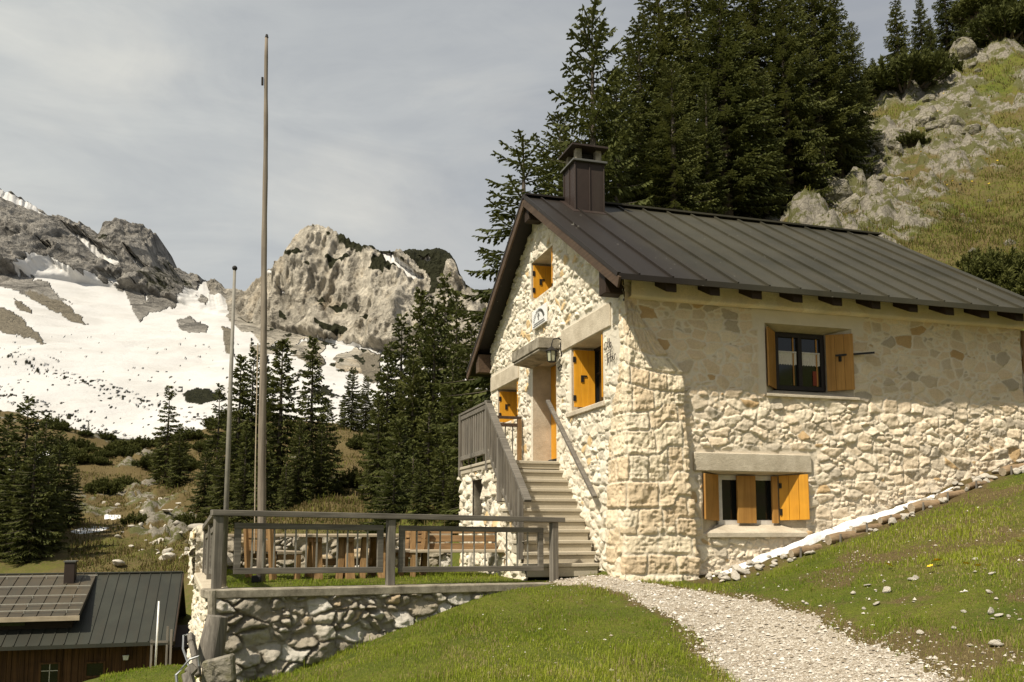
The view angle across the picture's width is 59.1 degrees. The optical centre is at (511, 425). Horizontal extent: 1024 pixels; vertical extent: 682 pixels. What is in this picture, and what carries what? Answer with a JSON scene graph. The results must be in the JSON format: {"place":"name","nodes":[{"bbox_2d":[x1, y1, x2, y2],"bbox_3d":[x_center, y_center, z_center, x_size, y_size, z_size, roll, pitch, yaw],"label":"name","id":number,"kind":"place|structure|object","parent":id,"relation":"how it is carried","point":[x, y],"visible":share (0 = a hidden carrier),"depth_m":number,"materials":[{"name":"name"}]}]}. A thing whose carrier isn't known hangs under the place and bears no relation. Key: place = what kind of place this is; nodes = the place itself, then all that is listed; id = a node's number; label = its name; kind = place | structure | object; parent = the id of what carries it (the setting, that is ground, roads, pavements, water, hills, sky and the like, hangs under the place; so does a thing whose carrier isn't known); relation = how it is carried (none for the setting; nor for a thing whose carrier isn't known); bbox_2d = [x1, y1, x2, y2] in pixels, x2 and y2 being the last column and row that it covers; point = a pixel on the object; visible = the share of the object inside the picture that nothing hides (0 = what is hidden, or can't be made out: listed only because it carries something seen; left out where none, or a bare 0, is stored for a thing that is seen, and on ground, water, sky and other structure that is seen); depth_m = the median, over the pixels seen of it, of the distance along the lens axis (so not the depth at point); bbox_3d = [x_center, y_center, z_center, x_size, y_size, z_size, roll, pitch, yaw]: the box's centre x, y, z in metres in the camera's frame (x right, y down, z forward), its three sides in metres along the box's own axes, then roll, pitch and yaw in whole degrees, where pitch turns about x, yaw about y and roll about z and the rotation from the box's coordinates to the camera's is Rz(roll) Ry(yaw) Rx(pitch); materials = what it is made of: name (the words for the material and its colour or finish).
{"place":"outdoors","nodes":[
{"label":"outdoors","id":0,"kind":"place"},
{"bbox_2d":[0,188,489,442],"bbox_3d":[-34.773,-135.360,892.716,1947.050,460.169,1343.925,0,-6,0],"label":"mountain","id":1,"kind":"structure","parent":0,"point":[115,326],"depth_m":839.30,"materials":[{"name":"white snow"}]},
{"bbox_2d":[226,568,580,587],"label":"terrace floor","id":2,"kind":"structure","parent":0,"point":[530,579],"depth_m":13.54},
{"bbox_2d":[251,34,268,582],"bbox_3d":[-3.723,-1.908,13.549,0.306,8.426,0.160,0,-6,0],"label":"flagpole","id":3,"kind":"object","parent":2,"relation":"on","point":[258,578],"visible":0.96,"depth_m":13.40,"materials":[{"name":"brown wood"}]},
{"bbox_2d":[243,529,302,579],"bbox_3d":[-3.760,1.999,14.131,0.550,0.830,1.050,5,-8,-38],"label":"bench","id":4,"kind":"object","parent":2,"relation":"on","point":[247,536],"visible":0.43,"depth_m":13.83,"materials":[{"name":"brown wood"}]},
{"bbox_2d":[299,534,398,579],"bbox_3d":[-2.591,2.087,14.355,1.468,0.705,0.776,3,-7,-24],"label":"picnic table","id":5,"kind":"object","parent":2,"relation":"on","point":[342,549],"visible":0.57,"depth_m":14.13,"materials":[{"name":"brown wood"}]},
{"bbox_2d":[395,531,429,576],"bbox_3d":[-1.819,2.127,15.183,0.550,0.810,0.950,3,-7,-28],"label":"bench","id":6,"kind":"object","parent":2,"relation":"on","point":[424,545],"visible":0.23,"depth_m":14.88,"materials":[{"name":"brown wood"}]},
{"bbox_2d":[410,531,504,576],"bbox_3d":[-0.863,2.081,14.865,1.620,0.830,0.550,1,-6,-7],"label":"bench","id":7,"kind":"object","parent":2,"relation":"on","point":[456,547],"visible":0.47,"depth_m":15.03,"materials":[{"name":"brown wood"}]},
{"bbox_2d":[0,0,1018,290],"label":"sky","id":8,"kind":"structure","parent":0,"point":[386,118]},
{"bbox_2d":[0,21,1023,681],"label":"ground","id":9,"kind":"structure","parent":0,"point":[804,207],"depth_m":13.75,"materials":[{"name":"green plant"}]},
{"bbox_2d":[0,410,22,552],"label":"spruce tree","id":10,"kind":"object","parent":9,"relation":"on","point":[3,451],"visible":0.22,"depth_m":50.27,"materials":[{"name":"green plant"}]},
{"bbox_2d":[0,442,37,560],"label":"spruce tree","id":11,"kind":"object","parent":9,"relation":"on","point":[14,460],"visible":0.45,"depth_m":47.67,"materials":[{"name":"green plant"}]},
{"bbox_2d":[0,395,63,543],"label":"spruce tree","id":12,"kind":"object","parent":9,"relation":"on","point":[25,422],"visible":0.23,"depth_m":52.12,"materials":[{"name":"green plant"}]},
{"bbox_2d":[0,431,64,564],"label":"spruce tree","id":13,"kind":"object","parent":9,"relation":"on","point":[27,555],"visible":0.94,"depth_m":46.59,"materials":[{"name":"green plant"}]},
{"bbox_2d":[30,453,70,551],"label":"spruce tree","id":14,"kind":"object","parent":9,"relation":"on","point":[58,497],"visible":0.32,"depth_m":49.86,"materials":[{"name":"green plant"}]},
{"bbox_2d":[33,413,70,538],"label":"spruce tree","id":15,"kind":"object","parent":9,"relation":"on","point":[50,433],"visible":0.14,"depth_m":55.24,"materials":[{"name":"green plant"}]},
{"bbox_2d":[46,430,81,528],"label":"spruce tree","id":16,"kind":"object","parent":9,"relation":"on","point":[65,468],"visible":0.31,"depth_m":58.02,"materials":[{"name":"green plant"}]},
{"bbox_2d":[62,454,85,526],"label":"spruce tree","id":17,"kind":"object","parent":9,"relation":"on","point":[70,464],"visible":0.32,"depth_m":59.91,"materials":[{"name":"green plant"}]},
{"bbox_2d":[0,560,185,681],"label":"wooden barn","id":18,"kind":"structure","parent":9,"relation":"on","point":[70,624],"depth_m":30.00,"materials":[{"name":"metal"}]},
{"bbox_2d":[38,662,60,681],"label":"window","id":19,"kind":"structure","parent":18,"relation":"in","point":[48,671],"depth_m":29.17,"materials":[{"name":"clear glass"}]},
{"bbox_2d":[82,476,126,494],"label":"dwarf pine","id":20,"kind":"object","parent":9,"relation":"on","point":[101,486],"visible":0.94,"depth_m":78.87,"materials":[{"name":"green plant"}]},
{"bbox_2d":[147,385,183,485],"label":"spruce tree","id":21,"kind":"object","parent":9,"relation":"on","point":[165,452],"visible":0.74,"depth_m":84.12,"materials":[{"name":"green plant"}]},
{"bbox_2d":[163,423,193,489],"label":"spruce tree","id":22,"kind":"object","parent":9,"relation":"on","point":[180,476],"visible":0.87,"depth_m":79.97,"materials":[{"name":"green plant"}]},
{"bbox_2d":[167,625,189,665],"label":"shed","id":23,"kind":"structure","parent":9,"relation":"on","point":[178,656],"depth_m":32.28,"materials":[{"name":"brown wood"}]},
{"bbox_2d":[184,446,217,516],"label":"spruce tree","id":24,"kind":"object","parent":9,"relation":"on","point":[203,493],"visible":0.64,"depth_m":61.75,"materials":[{"name":"green plant"}]},
{"bbox_2d":[198,614,227,667],"bbox_3d":[-3.405,2.446,10.199,0.335,0.605,0.315,0,-6,0],"label":"stone slab","id":25,"kind":"object","parent":9,"relation":"on","point":[212,643],"visible":0.72,"depth_m":10.12,"materials":[{"name":"grey stone"}]},
{"bbox_2d":[198,383,230,502],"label":"spruce tree","id":26,"kind":"object","parent":9,"relation":"on","point":[215,435],"visible":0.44,"depth_m":66.24,"materials":[{"name":"green plant"}]},
{"bbox_2d":[202,653,236,681],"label":"stone slab","id":27,"kind":"structure","parent":9,"relation":"on","point":[220,669],"depth_m":9.83,"materials":[{"name":"beige stone"}]},
{"bbox_2d":[199,423,242,529],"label":"spruce tree","id":28,"kind":"object","parent":9,"relation":"on","point":[217,492],"visible":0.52,"depth_m":55.74,"materials":[{"name":"green plant"}]},
{"bbox_2d":[211,354,257,507],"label":"spruce tree","id":29,"kind":"object","parent":9,"relation":"on","point":[241,386],"visible":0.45,"depth_m":62.35,"materials":[{"name":"green plant"}]},
{"bbox_2d":[228,424,257,531],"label":"spruce tree","id":30,"kind":"object","parent":9,"relation":"on","point":[244,486],"visible":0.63,"depth_m":49.86,"materials":[{"name":"green plant"}]},
{"bbox_2d":[218,347,271,504],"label":"spruce tree","id":31,"kind":"object","parent":9,"relation":"on","point":[252,381],"visible":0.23,"depth_m":64.47,"materials":[{"name":"green plant"}]},
{"bbox_2d":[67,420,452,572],"bbox_3d":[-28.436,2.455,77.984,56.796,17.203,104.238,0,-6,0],"label":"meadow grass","id":32,"kind":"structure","parent":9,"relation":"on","point":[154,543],"depth_m":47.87,"materials":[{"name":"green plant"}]},
{"bbox_2d":[67,417,458,571],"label":"dry meadow grass","id":33,"kind":"structure","parent":9,"relation":"on","point":[125,551],"depth_m":49.61,"materials":[{"name":"green plant"}]},
{"bbox_2d":[246,423,280,522],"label":"spruce tree","id":34,"kind":"object","parent":9,"relation":"on","point":[270,472],"visible":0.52,"depth_m":46.91,"materials":[{"name":"green plant"}]},
{"bbox_2d":[245,338,312,521],"bbox_3d":[-14.485,0.355,56.279,4.140,11.868,4.138,-2,-7,17],"label":"spruce tree","id":35,"kind":"object","parent":9,"relation":"on","point":[277,443],"visible":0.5,"depth_m":56.24,"materials":[{"name":"green plant"}]},
{"bbox_2d":[274,454,295,510],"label":"spruce tree","id":36,"kind":"object","parent":9,"relation":"on","point":[286,488],"visible":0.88,"depth_m":45.90,"materials":[{"name":"green plant"}]},
{"bbox_2d":[275,420,316,508],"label":"spruce tree","id":37,"kind":"object","parent":9,"relation":"on","point":[299,484],"visible":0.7,"depth_m":48.90,"materials":[{"name":"green plant"}]},
{"bbox_2d":[285,336,336,495],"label":"spruce tree","id":38,"kind":"object","parent":9,"relation":"on","point":[310,428],"visible":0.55,"depth_m":60.40,"materials":[{"name":"green plant"}]},
{"bbox_2d":[187,525,450,584],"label":"parapet wall","id":39,"kind":"structure","parent":9,"relation":"on","point":[196,542],"depth_m":17.15,"materials":[{"name":"stone"}]},
{"bbox_2d":[307,424,334,499],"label":"spruce tree","id":40,"kind":"object","parent":9,"relation":"on","point":[320,469],"visible":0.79,"depth_m":56.97,"materials":[{"name":"green plant"}]},
{"bbox_2d":[314,399,348,489],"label":"spruce tree","id":41,"kind":"object","parent":9,"relation":"on","point":[334,427],"visible":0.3,"depth_m":64.10,"materials":[{"name":"green plant"}]},
{"bbox_2d":[335,367,365,431],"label":"spruce tree","id":42,"kind":"object","parent":9,"relation":"on","point":[352,412],"visible":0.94,"depth_m":100.70,"materials":[{"name":"green plant"}]},
{"bbox_2d":[354,375,375,432],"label":"spruce tree","id":43,"kind":"object","parent":9,"relation":"on","point":[366,400],"visible":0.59,"depth_m":103.75,"materials":[{"name":"green plant"}]},
{"bbox_2d":[187,572,552,681],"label":"retaining wall","id":44,"kind":"structure","parent":9,"relation":"on","point":[271,630],"depth_m":11.41,"materials":[{"name":"stone"}]},
{"bbox_2d":[202,515,212,579],"bbox_3d":[-4.355,1.750,13.053,0.140,0.973,4.000,2,-7,-20],"label":"side fence","id":45,"kind":"object","parent":44,"relation":"on","point":[207,527],"visible":0.61,"depth_m":12.92,"materials":[{"name":"grey wood"}]},
{"bbox_2d":[222,266,236,586],"bbox_3d":[-3.602,-0.020,11.494,0.072,4.132,0.068,0,-6,0],"label":"flagpole","id":46,"kind":"object","parent":44,"relation":"on","point":[227,479],"visible":0.96,"depth_m":11.45,"materials":[{"name":"grey metal"}]},
{"bbox_2d":[210,510,564,588],"bbox_3d":[-1.467,1.700,12.305,5.127,1.044,0.150,4,-7,-29],"label":"terrace fence","id":47,"kind":"object","parent":44,"relation":"on","point":[217,547],"visible":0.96,"depth_m":12.13,"materials":[{"name":"grey wood"}]},
{"bbox_2d":[355,392,393,501],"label":"spruce tree","id":48,"kind":"object","parent":9,"relation":"on","point":[374,466],"visible":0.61,"depth_m":47.05,"materials":[{"name":"green plant"}]},
{"bbox_2d":[357,343,407,493],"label":"spruce tree","id":49,"kind":"object","parent":9,"relation":"on","point":[387,397],"visible":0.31,"depth_m":51.37,"materials":[{"name":"green plant"}]},
{"bbox_2d":[365,453,414,533],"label":"spruce tree","id":50,"kind":"object","parent":9,"relation":"on","point":[396,472],"visible":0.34,"depth_m":29.83,"materials":[{"name":"green plant"}]},
{"bbox_2d":[358,312,423,499],"bbox_3d":[-6.917,-0.429,55.458,4.973,13.223,5.084,1,-6,-8],"label":"spruce tree","id":51,"kind":"object","parent":9,"relation":"on","point":[396,344],"visible":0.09,"depth_m":55.68,"materials":[{"name":"green plant"}]},
{"bbox_2d":[352,416,431,533],"bbox_3d":[-4.607,3.025,35.825,3.509,6.889,3.476,2,-7,-13],"label":"spruce tree","id":52,"kind":"object","parent":9,"relation":"on","point":[398,428],"visible":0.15,"depth_m":35.90,"materials":[{"name":"green plant"}]},
{"bbox_2d":[379,353,437,492],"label":"spruce tree","id":53,"kind":"object","parent":9,"relation":"on","point":[411,385],"visible":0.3,"depth_m":46.27,"materials":[{"name":"green plant"}]},
{"bbox_2d":[395,446,429,513],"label":"spruce tree","id":54,"kind":"object","parent":9,"relation":"on","point":[407,469],"visible":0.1,"depth_m":31.95,"materials":[{"name":"green plant"}]},
{"bbox_2d":[403,463,435,524],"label":"spruce tree","id":55,"kind":"object","parent":9,"relation":"on","point":[420,503],"visible":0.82,"depth_m":26.87,"materials":[{"name":"green plant"}]},
{"bbox_2d":[406,287,437,417],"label":"spruce tree","id":56,"kind":"object","parent":9,"relation":"on","point":[419,317],"visible":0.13,"depth_m":58.94,"materials":[{"name":"green plant"}]},
{"bbox_2d":[403,400,449,509],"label":"spruce tree","id":57,"kind":"object","parent":9,"relation":"on","point":[430,448],"visible":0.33,"depth_m":35.05,"materials":[{"name":"green plant"}]},
{"bbox_2d":[398,299,466,479],"bbox_3d":[-4.449,-0.985,52.556,4.774,12.902,4.729,3,-7,-28],"label":"spruce tree","id":58,"kind":"object","parent":9,"relation":"on","point":[431,337],"visible":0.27,"depth_m":52.57,"materials":[{"name":"green plant"}]},
{"bbox_2d":[423,438,458,514],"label":"spruce tree","id":59,"kind":"object","parent":9,"relation":"on","point":[446,469],"visible":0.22,"depth_m":30.92,"materials":[{"name":"green plant"}]},
{"bbox_2d":[426,272,468,423],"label":"spruce tree","id":60,"kind":"object","parent":9,"relation":"on","point":[443,284],"visible":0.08,"depth_m":63.10,"materials":[{"name":"green plant"}]},
{"bbox_2d":[436,467,461,525],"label":"spruce tree","id":61,"kind":"object","parent":9,"relation":"on","point":[451,497],"visible":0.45,"depth_m":26.37,"materials":[{"name":"green plant"}]},
{"bbox_2d":[430,355,468,502],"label":"spruce tree","id":62,"kind":"object","parent":9,"relation":"on","point":[445,414],"visible":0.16,"depth_m":44.30,"materials":[{"name":"green plant"}]},
{"bbox_2d":[435,289,468,427],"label":"spruce tree","id":63,"kind":"object","parent":9,"relation":"on","point":[456,304],"visible":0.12,"depth_m":55.87,"materials":[{"name":"green plant"}]},
{"bbox_2d":[448,318,482,461],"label":"spruce tree","id":64,"kind":"object","parent":9,"relation":"on","point":[472,331],"visible":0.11,"depth_m":52.65,"materials":[{"name":"green plant"}]},
{"bbox_2d":[426,129,562,525],"bbox_3d":[0.528,-2.427,27.033,6.561,13.109,6.265,-2,-7,21],"label":"spruce tree","id":65,"kind":"object","parent":9,"relation":"on","point":[494,258],"visible":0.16,"depth_m":26.93,"materials":[{"name":"green plant"}]},
{"bbox_2d":[520,110,578,200],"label":"spruce tree","id":66,"kind":"object","parent":9,"relation":"on","point":[557,118],"visible":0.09,"depth_m":35.22,"materials":[{"name":"green plant"}]},
{"bbox_2d":[536,0,653,205],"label":"spruce tree","id":67,"kind":"object","parent":9,"relation":"on","point":[585,40],"visible":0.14,"depth_m":31.14,"materials":[{"name":"green plant"}]},
{"bbox_2d":[575,64,663,202],"bbox_3d":[4.046,-6.815,34.196,5.680,14.043,6.060,-5,-8,36],"label":"spruce tree","id":68,"kind":"object","parent":9,"relation":"on","point":[640,174],"visible":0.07,"depth_m":34.06,"materials":[{"name":"green plant"}]},
{"bbox_2d":[596,16,690,204],"bbox_3d":[5.291,-10.201,37.430,5.400,14.105,5.532,6,-8,-40],"label":"spruce tree","id":69,"kind":"object","parent":9,"relation":"on","point":[634,68],"visible":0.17,"depth_m":37.48,"materials":[{"name":"green plant"}]},
{"bbox_2d":[609,0,715,198],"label":"spruce tree","id":70,"kind":"object","parent":9,"relation":"on","point":[664,46],"visible":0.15,"depth_m":39.48,"materials":[{"name":"green plant"}]},
{"bbox_2d":[636,54,719,212],"bbox_3d":[6.044,-8.889,33.316,3.899,9.830,3.654,3,-7,-26],"label":"spruce tree","id":71,"kind":"object","parent":9,"relation":"on","point":[674,173],"visible":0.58,"depth_m":33.08,"materials":[{"name":"green plant"}]},
{"bbox_2d":[647,0,760,217],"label":"spruce tree","id":72,"kind":"object","parent":9,"relation":"on","point":[687,6],"visible":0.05,"depth_m":41.67,"materials":[{"name":"green plant"}]},
{"bbox_2d":[681,81,736,214],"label":"spruce tree","id":73,"kind":"object","parent":9,"relation":"on","point":[707,175],"visible":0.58,"depth_m":35.26,"materials":[{"name":"green plant"}]},
{"bbox_2d":[667,0,794,215],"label":"spruce tree","id":74,"kind":"object","parent":9,"relation":"on","point":[733,120],"visible":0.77,"depth_m":37.07,"materials":[{"name":"green plant"}]},
{"bbox_2d":[457,142,1023,581],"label":"stone hut","id":75,"kind":"object","parent":9,"relation":"on","point":[755,387],"visible":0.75,"depth_m":14.62,"materials":[{"name":"stone"}]},
{"bbox_2d":[490,365,518,422],"bbox_3d":[0.075,-0.611,19.509,0.555,1.140,2.080,2,-7,-17],"label":"window","id":76,"kind":"structure","parent":75,"relation":"in","point":[507,395],"depth_m":19.88,"materials":[{"name":"orange wood"}]},
{"bbox_2d":[531,245,552,301],"bbox_3d":[0.812,-2.884,17.376,0.528,0.780,1.270,2,-7,-17],"label":"window","id":77,"kind":"structure","parent":75,"relation":"in","point":[541,268],"depth_m":17.87,"materials":[{"name":"orange wood"}]},
{"bbox_2d":[533,361,556,460],"bbox_3d":[0.796,-0.244,16.959,0.410,1.980,1.350,2,-7,-17],"label":"door","id":78,"kind":"structure","parent":75,"relation":"in","point":[544,375],"depth_m":17.58,"materials":[{"name":"orange wood"}]},
{"bbox_2d":[561,302,610,410],"bbox_3d":[1.454,-1.041,15.016,0.555,1.490,2.180,2,-7,-17],"label":"window","id":79,"kind":"structure","parent":75,"relation":"in","point":[586,355],"depth_m":15.51,"materials":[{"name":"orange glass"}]},
{"bbox_2d":[693,452,811,537],"bbox_3d":[3.667,1.082,13.899,2.050,1.280,0.440,2,-7,-17],"label":"window","id":80,"kind":"structure","parent":75,"relation":"in","point":[740,501],"depth_m":13.96,"materials":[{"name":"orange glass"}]},
{"bbox_2d":[764,323,874,400],"bbox_3d":[4.845,-0.991,14.476,1.942,1.170,0.511,2,-7,-17],"label":"window","id":81,"kind":"structure","parent":75,"relation":"in","point":[813,360],"depth_m":14.61,"materials":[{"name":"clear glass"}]},
{"bbox_2d":[698,0,831,218],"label":"spruce tree","id":82,"kind":"object","parent":9,"relation":"on","point":[745,15],"visible":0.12,"depth_m":43.27,"materials":[{"name":"green plant"}]},
{"bbox_2d":[741,66,793,218],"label":"spruce tree","id":83,"kind":"object","parent":9,"relation":"on","point":[774,182],"visible":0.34,"depth_m":38.36,"materials":[{"name":"green plant"}]},
{"bbox_2d":[736,0,841,218],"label":"spruce tree","id":84,"kind":"object","parent":9,"relation":"on","point":[785,20],"visible":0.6,"depth_m":41.41,"materials":[{"name":"green plant"}]},
{"bbox_2d":[792,0,866,179],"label":"spruce tree","id":85,"kind":"object","parent":9,"relation":"on","point":[833,125],"visible":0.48,"depth_m":45.63,"materials":[{"name":"green plant"}]},
{"bbox_2d":[713,487,952,576],"bbox_3d":[5.079,1.628,13.988,4.500,1.406,0.235,2,-7,-17],"label":"snow strip","id":86,"kind":"object","parent":9,"relation":"on","point":[814,538],"visible":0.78,"depth_m":13.88,"materials":[{"name":"white snow"}]},
{"bbox_2d":[822,179,852,201],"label":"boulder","id":87,"kind":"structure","parent":9,"relation":"on","point":[841,191],"depth_m":40.83,"materials":[{"name":"grey stone"}]},
{"bbox_2d":[804,0,882,176],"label":"spruce tree","id":88,"kind":"object","parent":9,"relation":"on","point":[852,101],"visible":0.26,"depth_m":47.67,"materials":[{"name":"green plant"}]},
{"bbox_2d":[841,21,883,152],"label":"spruce tree","id":89,"kind":"object","parent":9,"relation":"on","point":[863,77],"visible":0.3,"depth_m":50.02,"materials":[{"name":"green plant"}]},
{"bbox_2d":[744,37,1023,329],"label":"slope grass","id":90,"kind":"structure","parent":9,"relation":"on","point":[996,214],"depth_m":37.04,"materials":[{"name":"green plant"}]},
{"bbox_2d":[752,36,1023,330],"bbox_3d":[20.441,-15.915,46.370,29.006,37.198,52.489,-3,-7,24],"label":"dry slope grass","id":91,"kind":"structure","parent":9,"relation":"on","point":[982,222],"depth_m":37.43,"materials":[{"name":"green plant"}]},
{"bbox_2d":[883,0,912,62],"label":"spruce tree","id":92,"kind":"object","parent":9,"relation":"on","point":[896,42],"visible":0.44,"depth_m":67.53,"materials":[{"name":"green plant"}]},
{"bbox_2d":[862,45,953,99],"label":"dwarf pine","id":93,"kind":"object","parent":9,"relation":"on","point":[924,67],"visible":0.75,"depth_m":57.11,"materials":[{"name":"green plant"}]},
{"bbox_2d":[908,0,935,52],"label":"spruce tree","id":94,"kind":"object","parent":9,"relation":"on","point":[919,36],"visible":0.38,"depth_m":69.73,"materials":[{"name":"green plant"}]},
{"bbox_2d":[931,0,962,51],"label":"spruce tree","id":95,"kind":"object","parent":9,"relation":"on","point":[946,33],"visible":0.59,"depth_m":71.85,"materials":[{"name":"green plant"}]},
{"bbox_2d":[949,0,1017,26],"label":"dwarf pine","id":96,"kind":"object","parent":9,"relation":"on","point":[961,10],"visible":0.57,"depth_m":67.55,"materials":[{"name":"green plant"}]},
{"bbox_2d":[953,0,1023,48],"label":"dwarf pine","id":97,"kind":"object","parent":9,"relation":"on","point":[988,28],"visible":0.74,"depth_m":61.98,"materials":[{"name":"green plant"}]},
{"bbox_2d":[959,246,1023,286],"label":"dwarf pine","id":98,"kind":"object","parent":9,"relation":"on","point":[983,267],"visible":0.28,"depth_m":25.51,"materials":[{"name":"green plant"}]},
{"bbox_2d":[987,266,1023,295],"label":"dwarf pine","id":99,"kind":"object","parent":9,"relation":"on","point":[1008,283],"visible":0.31,"depth_m":24.66,"materials":[{"name":"green plant"}]},
{"bbox_2d":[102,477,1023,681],"bbox_3d":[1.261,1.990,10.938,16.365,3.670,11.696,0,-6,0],"label":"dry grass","id":100,"kind":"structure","parent":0,"point":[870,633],"depth_m":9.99,"materials":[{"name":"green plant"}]},
{"bbox_2d":[482,507,1023,681],"bbox_3d":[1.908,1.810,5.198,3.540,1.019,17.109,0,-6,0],"label":"gravel path","id":101,"kind":"structure","parent":0,"point":[768,619],"depth_m":9.91,"materials":[{"name":"beige gravel"}]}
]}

